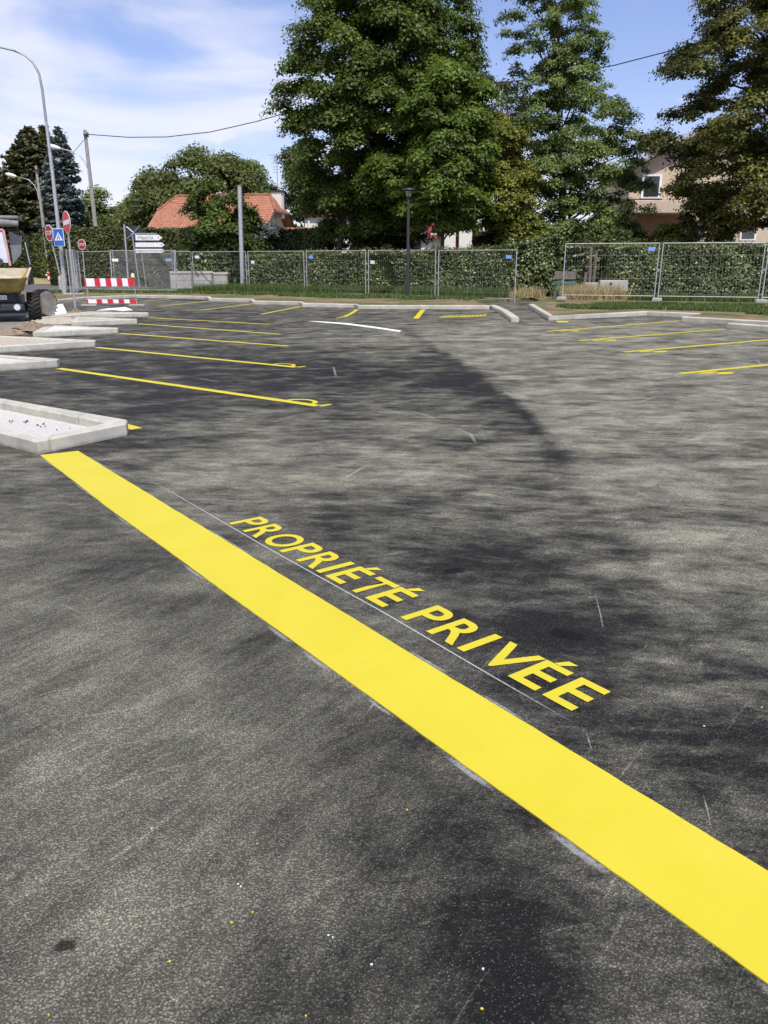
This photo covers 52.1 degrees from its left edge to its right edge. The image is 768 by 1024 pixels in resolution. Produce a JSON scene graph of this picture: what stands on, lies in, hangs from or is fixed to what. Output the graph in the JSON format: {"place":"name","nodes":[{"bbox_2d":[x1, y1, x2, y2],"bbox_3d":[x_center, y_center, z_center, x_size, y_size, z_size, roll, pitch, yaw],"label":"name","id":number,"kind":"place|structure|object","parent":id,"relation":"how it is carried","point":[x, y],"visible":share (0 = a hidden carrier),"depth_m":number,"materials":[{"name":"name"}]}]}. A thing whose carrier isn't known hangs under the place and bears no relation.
{"place":"outdoors","nodes":[
{"label":"outdoors","id":0,"kind":"place"},
{"bbox_2d":[0,310,29,329],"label":"road","id":1,"kind":"structure","parent":0,"point":[9,320],"depth_m":21.82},
{"bbox_2d":[0,215,57,319],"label":"site dumper","id":2,"kind":"object","parent":1,"relation":"on","point":[39,304],"visible":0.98,"depth_m":21.55,"materials":[{"name":"yellow paint"},{"name":"black rubber"},{"name":"steel"}]},
{"bbox_2d":[8,231,21,263],"bbox_3d":[-10.356,-7.446,22.172,0.320,0.890,0.030,-6,19,-18],"label":"side window","id":3,"kind":"structure","parent":2,"relation":"in","point":[15,240],"depth_m":22.14,"materials":[{"name":"grey glass"}]},
{"bbox_2d":[53,304,66,314],"bbox_3d":[-10.881,-6.742,26.192,0.494,0.004,7.737,-7,19,-21],"label":"crossing stripe","id":4,"kind":"object","parent":1,"relation":"on","point":[61,309],"visible":0.36,"depth_m":25.73,"materials":[{"name":"white paint"}]},
{"bbox_2d":[0,355,59,370],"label":"curb","id":5,"kind":"structure","parent":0,"point":[9,362],"depth_m":11.92,"materials":[{"name":"concrete"}]},
{"bbox_2d":[26,277,49,283],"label":"dry verge","id":6,"kind":"structure","parent":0,"point":[40,281],"depth_m":63.56,"materials":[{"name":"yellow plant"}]},
{"bbox_2d":[0,231,38,277],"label":"hedge","id":7,"kind":"object","parent":6,"relation":"on","point":[21,261],"visible":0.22,"depth_m":78.41,"materials":[{"name":"green plant"}]},
{"bbox_2d":[0,125,45,240],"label":"pine tree","id":8,"kind":"object","parent":6,"relation":"on","point":[25,156],"visible":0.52,"depth_m":77.93,"materials":[{"name":"green plant"}]},
{"bbox_2d":[5,166,47,257],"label":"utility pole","id":9,"kind":"object","parent":6,"relation":"on","point":[36,169],"visible":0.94,"depth_m":68.64,"materials":[{"name":"grey wood"}]},
{"bbox_2d":[30,233,47,277],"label":"hedge","id":10,"kind":"object","parent":6,"relation":"on","point":[39,255],"visible":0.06,"depth_m":74.74,"materials":[{"name":"green plant"}]},
{"bbox_2d":[33,126,86,242],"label":"spruce tree","id":11,"kind":"object","parent":6,"relation":"on","point":[64,164],"visible":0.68,"depth_m":73.25,"materials":[{"name":"green plant"}]},
{"bbox_2d":[51,130,97,225],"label":"utility pole","id":12,"kind":"object","parent":6,"relation":"on","point":[88,167],"visible":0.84,"depth_m":59.33,"materials":[{"name":"concrete"}]},
{"bbox_2d":[91,190,151,226],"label":"broadleaf tree","id":13,"kind":"object","parent":6,"relation":"on","point":[114,208],"visible":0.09,"depth_m":77.19,"materials":[{"name":"green plant"}]},
{"bbox_2d":[102,141,261,227],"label":"broadleaf tree","id":14,"kind":"object","parent":6,"relation":"on","point":[153,189],"visible":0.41,"depth_m":67.08,"materials":[{"name":"green plant"}]},
{"bbox_2d":[147,153,294,228],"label":"house","id":15,"kind":"structure","parent":6,"relation":"on","point":[270,206],"depth_m":57.83,"materials":[{"name":"tile"}]},
{"bbox_2d":[221,156,284,197],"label":"broadleaf tree","id":16,"kind":"object","parent":6,"relation":"on","point":[258,170],"visible":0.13,"depth_m":72.33,"materials":[{"name":"green plant"}]},
{"bbox_2d":[0,336,95,352],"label":"curb","id":17,"kind":"structure","parent":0,"point":[13,344],"depth_m":14.67,"materials":[{"name":"concrete"}]},
{"bbox_2d":[23,284,156,290],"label":"street","id":18,"kind":"structure","parent":0,"point":[32,287],"depth_m":49.10,"materials":[{"name":"asphalt"}]},
{"bbox_2d":[78,239,85,287],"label":"stop sign","id":19,"kind":"object","parent":18,"relation":"on","point":[81,244],"visible":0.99,"depth_m":43.57,"materials":[{"name":"metal"}]},
{"bbox_2d":[123,224,140,287],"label":"sign back","id":20,"kind":"object","parent":18,"relation":"on","point":[129,230],"visible":0.78,"depth_m":44.32,"materials":[{"name":"metal"}]},
{"bbox_2d":[71,317,137,325],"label":"curb","id":21,"kind":"structure","parent":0,"point":[84,321],"depth_m":20.14,"materials":[{"name":"concrete"}]},
{"bbox_2d":[21,291,521,304],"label":"verge","id":22,"kind":"structure","parent":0,"point":[377,301],"depth_m":30.95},
{"bbox_2d":[0,47,67,293],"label":"street lamp","id":23,"kind":"object","parent":22,"relation":"on","point":[63,278],"visible":0.86,"depth_m":35.12,"materials":[{"name":"metal"}]},
{"bbox_2d":[53,228,64,245],"bbox_3d":[-14.618,-12.340,35.313,0.600,0.760,0.035,7,19,21],"label":"crossing sign","id":24,"kind":"object","parent":23,"relation":"attached to","point":[58,234],"visible":1,"depth_m":35.29,"materials":[{"name":"blue metal"}]},
{"bbox_2d":[45,225,59,275],"bbox_3d":[-15.479,-11.774,36.803,0.694,3.157,0.333,8,19,22],"label":"stop sign","id":25,"kind":"object","parent":22,"relation":"on","point":[49,232],"visible":0.99,"depth_m":36.45,"materials":[{"name":"metal"}]},
{"bbox_2d":[64,249,75,293],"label":"site fence panel","id":26,"kind":"object","parent":22,"relation":"on","point":[69,271],"visible":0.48,"depth_m":35.83,"materials":[{"name":"metal"}]},
{"bbox_2d":[70,249,83,293],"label":"site fence panel","id":27,"kind":"object","parent":22,"relation":"on","point":[76,272],"visible":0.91,"depth_m":36.67,"materials":[{"name":"metal"}]},
{"bbox_2d":[74,251,113,289],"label":"site fence panel","id":28,"kind":"object","parent":22,"relation":"on","point":[91,261],"visible":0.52,"depth_m":39.89,"materials":[{"name":"metal"}]},
{"bbox_2d":[110,250,176,291],"bbox_3d":[-11.648,-11.548,37.837,3.741,2.020,0.600,5,12,14],"label":"site fence panel","id":29,"kind":"object","parent":22,"relation":"on","point":[114,260],"visible":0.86,"depth_m":37.76,"materials":[{"name":"metal"}]},
{"bbox_2d":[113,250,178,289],"bbox_3d":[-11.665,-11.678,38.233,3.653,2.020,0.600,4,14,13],"label":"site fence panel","id":30,"kind":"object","parent":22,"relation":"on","point":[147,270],"visible":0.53,"depth_m":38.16,"materials":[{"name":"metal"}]},
{"bbox_2d":[170,271,212,289],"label":"concrete wall block","id":31,"kind":"structure","parent":22,"relation":"on","point":[201,277],"depth_m":39.26,"materials":[{"name":"concrete"}]},
{"bbox_2d":[176,250,235,283],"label":"hedge","id":32,"kind":"object","parent":22,"relation":"on","point":[215,263],"visible":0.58,"depth_m":41.06,"materials":[{"name":"green plant"}]},
{"bbox_2d":[192,251,247,285],"bbox_3d":[-8.014,-11.597,38.171,3.489,2.020,0.600,9,20,25],"label":"site fence panel","id":33,"kind":"object","parent":22,"relation":"on","point":[220,262],"visible":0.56,"depth_m":37.94,"materials":[{"name":"metal"}]},
{"bbox_2d":[212,272,228,283],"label":"concrete wall block","id":34,"kind":"structure","parent":22,"relation":"on","point":[218,277],"depth_m":39.43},
{"bbox_2d":[237,185,244,284],"bbox_3d":[-6.869,-13.023,37.831,0.335,5.008,0.230,0,18,0],"label":"steel post","id":35,"kind":"object","parent":22,"relation":"on","point":[240,220],"visible":0.83,"depth_m":37.65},
{"bbox_2d":[247,251,305,287],"bbox_3d":[-5.069,-11.126,36.695,3.466,2.020,0.600,10,20,27],"label":"site fence panel","id":36,"kind":"object","parent":22,"relation":"on","point":[252,262],"visible":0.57,"depth_m":36.55,"materials":[{"name":"metal"}]},
{"bbox_2d":[306,250,367,294],"bbox_3d":[-2.191,-10.624,35.124,3.467,2.020,0.600,10,20,29],"label":"site fence panel","id":37,"kind":"object","parent":22,"relation":"on","point":[310,257],"visible":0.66,"depth_m":34.91,"materials":[{"name":"metal"}]},
{"bbox_2d":[234,243,513,296],"bbox_3d":[-0.798,-11.407,37.013,14.612,2.318,1.620,8,20,25],"label":"hedge","id":38,"kind":"object","parent":22,"relation":"on","point":[393,261],"visible":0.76,"depth_m":36.00,"materials":[{"name":"green plant"}]},
{"bbox_2d":[368,250,437,295],"bbox_3d":[0.695,-10.078,33.411,3.649,2.020,0.600,11,21,31],"label":"site fence panel","id":39,"kind":"object","parent":22,"relation":"on","point":[372,262],"visible":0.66,"depth_m":33.35,"materials":[{"name":"metal"}]},
{"bbox_2d":[402,188,415,296],"bbox_3d":[0.979,-10.815,31.818,0.570,4.294,0.570,0,18,0],"label":"park lamp","id":40,"kind":"object","parent":22,"relation":"on","point":[408,191],"visible":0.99,"depth_m":31.72,"materials":[{"name":"metal"}]},
{"bbox_2d":[438,249,518,302],"bbox_3d":[3.659,-9.466,31.561,3.782,2.020,0.600,11,21,32],"label":"site fence panel","id":41,"kind":"object","parent":22,"relation":"on","point":[508,256],"visible":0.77,"depth_m":31.22,"materials":[{"name":"metal"}]},
{"bbox_2d":[50,282,511,300],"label":"grass","id":42,"kind":"structure","parent":0,"point":[392,292],"depth_m":34.94,"materials":[{"name":"plant"}]},
{"bbox_2d":[0,298,767,1023],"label":"car park asphalt","id":43,"kind":"object","parent":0,"point":[184,750],"visible":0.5,"depth_m":3.18,"materials":[{"name":"asphalt"}]},
{"bbox_2d":[0,320,53,335],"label":"soil heap","id":44,"kind":"object","parent":43,"relation":"on","point":[30,327],"visible":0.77,"depth_m":17.54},
{"bbox_2d":[26,317,74,323],"bbox_3d":[-8.635,-5.160,21.060,1.755,0.162,2.035,12,21,32],"label":"sand heap","id":45,"kind":"object","parent":43,"relation":"on","point":[62,320],"visible":0.63,"depth_m":20.62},
{"bbox_2d":[0,398,128,453],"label":"curb","id":46,"kind":"structure","parent":43,"relation":"on","point":[34,428],"depth_m":7.40,"materials":[{"name":"concrete"}]},
{"bbox_2d":[62,211,76,308],"bbox_3d":[-9.599,-7.656,24.193,0.115,3.015,0.648,-16,24,-41],"label":"no entry sign","id":47,"kind":"object","parent":43,"relation":"on","point":[66,222],"visible":0.97,"depth_m":24.02,"materials":[{"name":"metal"}]},
{"bbox_2d":[33,325,118,336],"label":"curb","id":48,"kind":"structure","parent":43,"relation":"on","point":[54,330],"depth_m":17.35,"materials":[{"name":"concrete"}]},
{"bbox_2d":[42,311,148,318],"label":"curb","id":49,"kind":"structure","parent":43,"relation":"on","point":[108,314],"depth_m":22.63,"materials":[{"name":"concrete"}]},
{"bbox_2d":[81,273,144,305],"bbox_3d":[-9.855,-8.049,28.449,2.256,1.134,0.260,-1,18,-3],"label":"striped barrier","id":50,"kind":"object","parent":43,"relation":"on","point":[109,281],"visible":1,"depth_m":28.39,"materials":[{"name":"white plastic"}]},
{"bbox_2d":[58,368,331,405],"bbox_3d":[-2.742,-1.698,10.404,5.358,0.001,0.315,13,22,36],"label":"parking line","id":51,"kind":"object","parent":43,"relation":"on","point":[247,395],"visible":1,"depth_m":9.86,"materials":[{"name":"yellow paint"}]},
{"bbox_2d":[94,347,305,366],"bbox_3d":[-3.298,-2.676,13.467,5.086,0.001,0.315,12,21,33],"label":"parking line","id":52,"kind":"object","parent":43,"relation":"on","point":[293,365],"visible":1,"depth_m":13.10,"materials":[{"name":"yellow paint"}]},
{"bbox_2d":[118,333,286,345],"bbox_3d":[-3.898,-3.597,16.351,4.981,0.001,0.127,12,21,32],"label":"parking line","id":53,"kind":"object","parent":43,"relation":"on","point":[204,339],"visible":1,"depth_m":16.27,"materials":[{"name":"yellow paint"}]},
{"bbox_2d":[56,295,489,308],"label":"kerb","id":54,"kind":"structure","parent":43,"relation":"on","point":[299,303],"depth_m":29.04,"materials":[{"name":"concrete"}]},
{"bbox_2d":[58,568,581,949],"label":"oil stains","id":55,"kind":"object","parent":43,"relation":"on","point":[66,945],"visible":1,"depth_m":3.40,"materials":[{"name":"black"}]},
{"bbox_2d":[168,490,541,704],"bbox_3d":[-0.582,0.232,4.361,0.024,0.001,4.293,-13,22,-35],"label":"chalk line","id":56,"kind":"object","parent":43,"relation":"on","point":[358,598],"visible":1,"depth_m":3.76,"materials":[{"name":"grey"}]},
{"bbox_2d":[313,321,400,331],"bbox_3d":[-0.684,-4.705,19.828,0.447,0.003,4.220,-12,21,-33],"label":"white line","id":57,"kind":"object","parent":43,"relation":"on","point":[360,325],"visible":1,"depth_m":19.81,"materials":[{"name":"paint"}]},
{"bbox_2d":[40,451,767,984],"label":"painted band","id":58,"kind":"object","parent":43,"relation":"on","point":[704,885],"visible":1,"depth_m":2.61,"materials":[{"name":"yellow paint"}]},
{"bbox_2d":[230,516,610,710],"bbox_3d":[-0.031,0.367,3.935,0.281,0.001,2.698,-13,22,-35],"label":"painted lettering","id":59,"kind":"object","parent":43,"relation":"on","point":[518,676],"visible":1,"depth_m":3.50,"materials":[{"name":"yellow paint"}]},
{"bbox_2d":[490,305,518,321],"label":"kerb","id":60,"kind":"structure","parent":43,"relation":"on","point":[509,316],"depth_m":22.96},
{"bbox_2d":[553,271,575,298],"bbox_3d":[7.179,-8.966,31.276,0.880,1.160,0.320,4,18,11],"label":"garden bench","id":61,"kind":"object","parent":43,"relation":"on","point":[559,274],"visible":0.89,"depth_m":31.19,"materials":[{"name":"teal paint"}]},
{"bbox_2d":[598,280,627,291],"bbox_3d":[9.227,-8.923,31.735,1.100,0.840,0.408,2,18,6],"label":"stone trough","id":62,"kind":"object","parent":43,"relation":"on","point":[613,283],"visible":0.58,"depth_m":31.46,"materials":[{"name":"stone"}]},
{"bbox_2d":[554,321,674,330],"bbox_3d":[6.001,-4.649,19.650,5.435,0.004,0.436,-13,22,-36],"label":"parking line","id":63,"kind":"object","parent":43,"relation":"on","point":[606,326],"visible":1,"depth_m":19.21,"materials":[{"name":"yellow paint"}]},
{"bbox_2d":[529,304,700,320],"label":"kerb","id":64,"kind":"structure","parent":43,"relation":"on","point":[542,312],"depth_m":22.75,"materials":[{"name":"concrete"}]},
{"bbox_2d":[578,329,724,340],"bbox_3d":[6.152,-3.893,17.282,5.039,0.004,0.435,-12,21,-33],"label":"parking line","id":65,"kind":"object","parent":43,"relation":"on","point":[643,335],"visible":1,"depth_m":17.03,"materials":[{"name":"yellow paint"}]},
{"bbox_2d":[625,339,767,351],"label":"parking line","id":66,"kind":"object","parent":43,"relation":"on","point":[688,346],"visible":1,"depth_m":14.77,"materials":[{"name":"yellow paint"}]},
{"bbox_2d":[680,364,767,373],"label":"parking line","id":67,"kind":"object","parent":43,"relation":"on","point":[706,371],"visible":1,"depth_m":11.66,"materials":[{"name":"yellow paint"}]},
{"bbox_2d":[682,316,767,324],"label":"kerb","id":68,"kind":"structure","parent":43,"relation":"on","point":[711,320],"depth_m":20.38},
{"bbox_2d":[727,323,767,331],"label":"kerb","id":69,"kind":"structure","parent":43,"relation":"on","point":[752,327],"depth_m":18.50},
{"bbox_2d":[0,0,767,249],"label":"sky","id":70,"kind":"structure","parent":0,"point":[158,69],"materials":[{"name":"blue"}]},
{"bbox_2d":[88,47,682,137],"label":"overhead cable","id":71,"kind":"object","parent":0,"point":[280,114],"visible":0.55,"depth_m":51.97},
{"bbox_2d":[479,78,534,221],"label":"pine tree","id":72,"kind":"object","parent":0,"point":[511,106],"visible":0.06,"depth_m":46.62,"materials":[{"name":"green plant"}]},
{"bbox_2d":[528,296,767,320],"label":"verge","id":73,"kind":"structure","parent":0,"point":[548,304],"depth_m":24.06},
{"bbox_2d":[503,207,551,243],"bbox_3d":[6.821,-12.254,37.027,2.501,4.031,2.603,0,18,0],"label":"leafy shrub","id":74,"kind":"object","parent":73,"relation":"on","point":[523,222],"visible":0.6,"depth_m":36.11,"materials":[{"name":"green plant"}]},
{"bbox_2d":[499,225,564,298],"bbox_3d":[6.351,-10.722,33.890,2.854,3.084,1.486,5,18,16],"label":"hedge","id":75,"kind":"object","parent":73,"relation":"on","point":[538,262],"visible":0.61,"depth_m":33.34,"materials":[{"name":"green plant"}]},
{"bbox_2d":[508,281,632,299],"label":"dry grass","id":76,"kind":"structure","parent":73,"relation":"on","point":[570,293],"depth_m":30.89,"materials":[{"name":"plant"}]},
{"bbox_2d":[493,0,661,246],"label":"poplar tree","id":77,"kind":"object","parent":73,"relation":"on","point":[554,162],"visible":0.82,"depth_m":36.09,"materials":[{"name":"green plant"}]},
{"bbox_2d":[588,246,592,281],"bbox_3d":[8.441,-9.742,32.217,0.165,2.170,0.143,0,18,0],"label":"timber post","id":78,"kind":"object","parent":73,"relation":"on","point":[590,265],"visible":0.59,"depth_m":32.06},
{"bbox_2d":[592,251,597,281],"bbox_3d":[8.637,-9.691,32.338,0.150,1.997,0.143,0,18,0],"label":"timber post","id":79,"kind":"object","parent":73,"relation":"on","point":[594,268],"visible":0.59,"depth_m":32.18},
{"bbox_2d":[559,233,639,287],"bbox_3d":[8.949,-10.413,33.431,3.655,2.771,1.183,7,19,20],"label":"hedge","id":80,"kind":"object","parent":73,"relation":"on","point":[577,256],"visible":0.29,"depth_m":33.20,"materials":[{"name":"green plant"}]},
{"bbox_2d":[556,243,659,299],"bbox_3d":[8.233,-8.794,28.800,3.581,2.020,0.600,5,19,17],"label":"site fence panel","id":81,"kind":"object","parent":73,"relation":"on","point":[649,249],"visible":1,"depth_m":28.73,"materials":[{"name":"metal"}]},
{"bbox_2d":[551,217,675,247],"bbox_3d":[10.573,-11.989,37.008,6.247,3.540,5.941,0,18,0],"label":"leafy shrub","id":82,"kind":"object","parent":73,"relation":"on","point":[581,236],"visible":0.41,"depth_m":35.46,"materials":[{"name":"green plant"}]},
{"bbox_2d":[649,221,694,244],"bbox_3d":[13.077,-11.631,36.205,2.141,3.344,2.062,-7,19,-22],"label":"leafy shrub","id":83,"kind":"object","parent":73,"relation":"on","point":[670,231],"visible":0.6,"depth_m":35.55,"materials":[{"name":"green plant"}]},
{"bbox_2d":[604,238,767,297],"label":"hedge","id":84,"kind":"object","parent":73,"relation":"on","point":[722,281],"visible":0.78,"depth_m":30.82,"materials":[{"name":"green plant"}]},
{"bbox_2d":[675,212,701,243],"bbox_3d":[13.670,-11.622,35.541,1.207,3.730,1.678,11,21,30],"label":"leafy shrub","id":85,"kind":"object","parent":73,"relation":"on","point":[691,234],"visible":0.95,"depth_m":34.86,"materials":[{"name":"green plant"}]},
{"bbox_2d":[633,0,767,240],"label":"lime tree","id":86,"kind":"object","parent":73,"relation":"on","point":[738,140],"visible":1,"depth_m":32.93,"materials":[{"name":"green plant"}]},
{"bbox_2d":[652,242,765,301],"bbox_3d":[11.498,-8.476,27.800,3.632,2.020,0.600,6,19,18],"label":"site fence panel","id":87,"kind":"object","parent":73,"relation":"on","point":[657,299],"visible":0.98,"depth_m":27.79,"materials":[{"name":"metal"}]},
{"bbox_2d":[697,204,742,243],"bbox_3d":[14.915,-11.663,35.130,2.119,4.058,2.164,0,18,0],"label":"young tree","id":88,"kind":"object","parent":73,"relation":"on","point":[718,234],"visible":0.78,"depth_m":34.53,"materials":[{"name":"green plant"}]},
{"bbox_2d":[754,249,767,302],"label":"site fence panel","id":89,"kind":"object","parent":73,"relation":"on","point":[761,300],"visible":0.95,"depth_m":27.31,"materials":[{"name":"metal"}]},
{"bbox_2d":[555,291,767,315],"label":"grass","id":90,"kind":"structure","parent":0,"point":[754,308],"depth_m":25.64,"materials":[{"name":"plant"}]},
{"label":"ground","id":91,"kind":"structure","parent":0,"visible":0},
{"bbox_2d":[37,124,52,153],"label":"pine tree","id":92,"kind":"object","parent":91,"relation":"on","point":[41,133],"visible":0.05,"depth_m":83.23,"materials":[{"name":"green plant"}]},
{"bbox_2d":[77,184,113,227],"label":"broadleaf tree","id":93,"kind":"object","parent":91,"relation":"on","point":[101,206],"visible":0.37,"depth_m":81.62,"materials":[{"name":"green plant"}]},
{"bbox_2d":[131,233,164,288],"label":"direction sign","id":94,"kind":"object","parent":91,"relation":"on","point":[140,238],"visible":0.89,"depth_m":43.52,"materials":[{"name":"metal"}]},
{"bbox_2d":[42,224,335,287],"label":"hedge","id":95,"kind":"object","parent":91,"relation":"on","point":[106,238],"visible":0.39,"depth_m":50.38,"materials":[{"name":"green plant"}]},
{"bbox_2d":[248,220,281,239],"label":"leafy shrub","id":96,"kind":"object","parent":91,"relation":"on","point":[270,227],"visible":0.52,"depth_m":46.52,"materials":[{"name":"green plant"}]},
{"bbox_2d":[272,145,326,226],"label":"broadleaf tree","id":97,"kind":"object","parent":91,"relation":"on","point":[289,195],"visible":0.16,"depth_m":71.12,"materials":[{"name":"green plant"}]},
{"bbox_2d":[302,213,350,252],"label":"cream house","id":98,"kind":"structure","parent":91,"relation":"on","point":[310,222],"depth_m":61.97,"materials":[{"name":"paint"}]},
{"bbox_2d":[316,167,434,251],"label":"broadleaf tree","id":99,"kind":"object","parent":91,"relation":"on","point":[379,240],"visible":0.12,"depth_m":46.83,"materials":[{"name":"green plant"}]},
{"bbox_2d":[401,223,471,251],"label":"white house","id":100,"kind":"structure","parent":91,"relation":"on","point":[465,238],"depth_m":61.19,"materials":[{"name":"paint"}]},
{"bbox_2d":[294,221,592,252],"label":"distant woods","id":101,"kind":"object","parent":91,"relation":"on","point":[474,234],"visible":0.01,"depth_m":116.62,"materials":[{"name":"plant"}]},
{"bbox_2d":[593,126,767,245],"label":"house","id":102,"kind":"structure","parent":91,"relation":"on","point":[664,204],"depth_m":48.73,"materials":[{"name":"paint"}]},
{"bbox_2d":[640,174,662,197],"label":"window","id":103,"kind":"structure","parent":102,"relation":"in","point":[650,194],"depth_m":48.68,"materials":[{"name":"white glass"}]},
{"bbox_2d":[739,218,757,239],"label":"window","id":104,"kind":"structure","parent":102,"relation":"in","point":[743,236],"depth_m":49.83,"materials":[{"name":"white glass"}]},
{"label":"gravel path","id":105,"kind":"structure","parent":0,"visible":0},
{"bbox_2d":[169,181,270,282],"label":"broadleaf tree","id":106,"kind":"object","parent":105,"relation":"on","point":[210,233],"visible":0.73,"depth_m":41.50,"materials":[{"name":"green plant"}]},
{"bbox_2d":[259,0,501,252],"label":"maple tree","id":107,"kind":"object","parent":105,"relation":"on","point":[373,76],"visible":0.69,"depth_m":36.34,"materials":[{"name":"green plant"}]},
{"bbox_2d":[355,56,505,246],"bbox_3d":[2.057,-14.983,35.633,6.782,10.079,5.389,0,18,0],"label":"ash tree","id":108,"kind":"object","parent":105,"relation":"on","point":[450,196],"visible":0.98,"depth_m":34.21,"materials":[{"name":"green plant"}]},
{"bbox_2d":[467,210,517,248],"bbox_3d":[5.552,-12.664,38.358,3.003,4.003,3.203,0,18,0],"label":"purple shrub","id":109,"kind":"object","parent":105,"relation":"on","point":[484,238],"visible":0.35,"depth_m":37.77,"materials":[{"name":"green plant"}]},
{"bbox_2d":[474,108,546,242],"bbox_3d":[5.693,-14.265,36.505,3.826,8.182,3.596,0,18,0],"label":"yellowing tree","id":110,"kind":"object","parent":105,"relation":"on","point":[511,180],"visible":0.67,"depth_m":35.67,"materials":[{"name":"green plant"}]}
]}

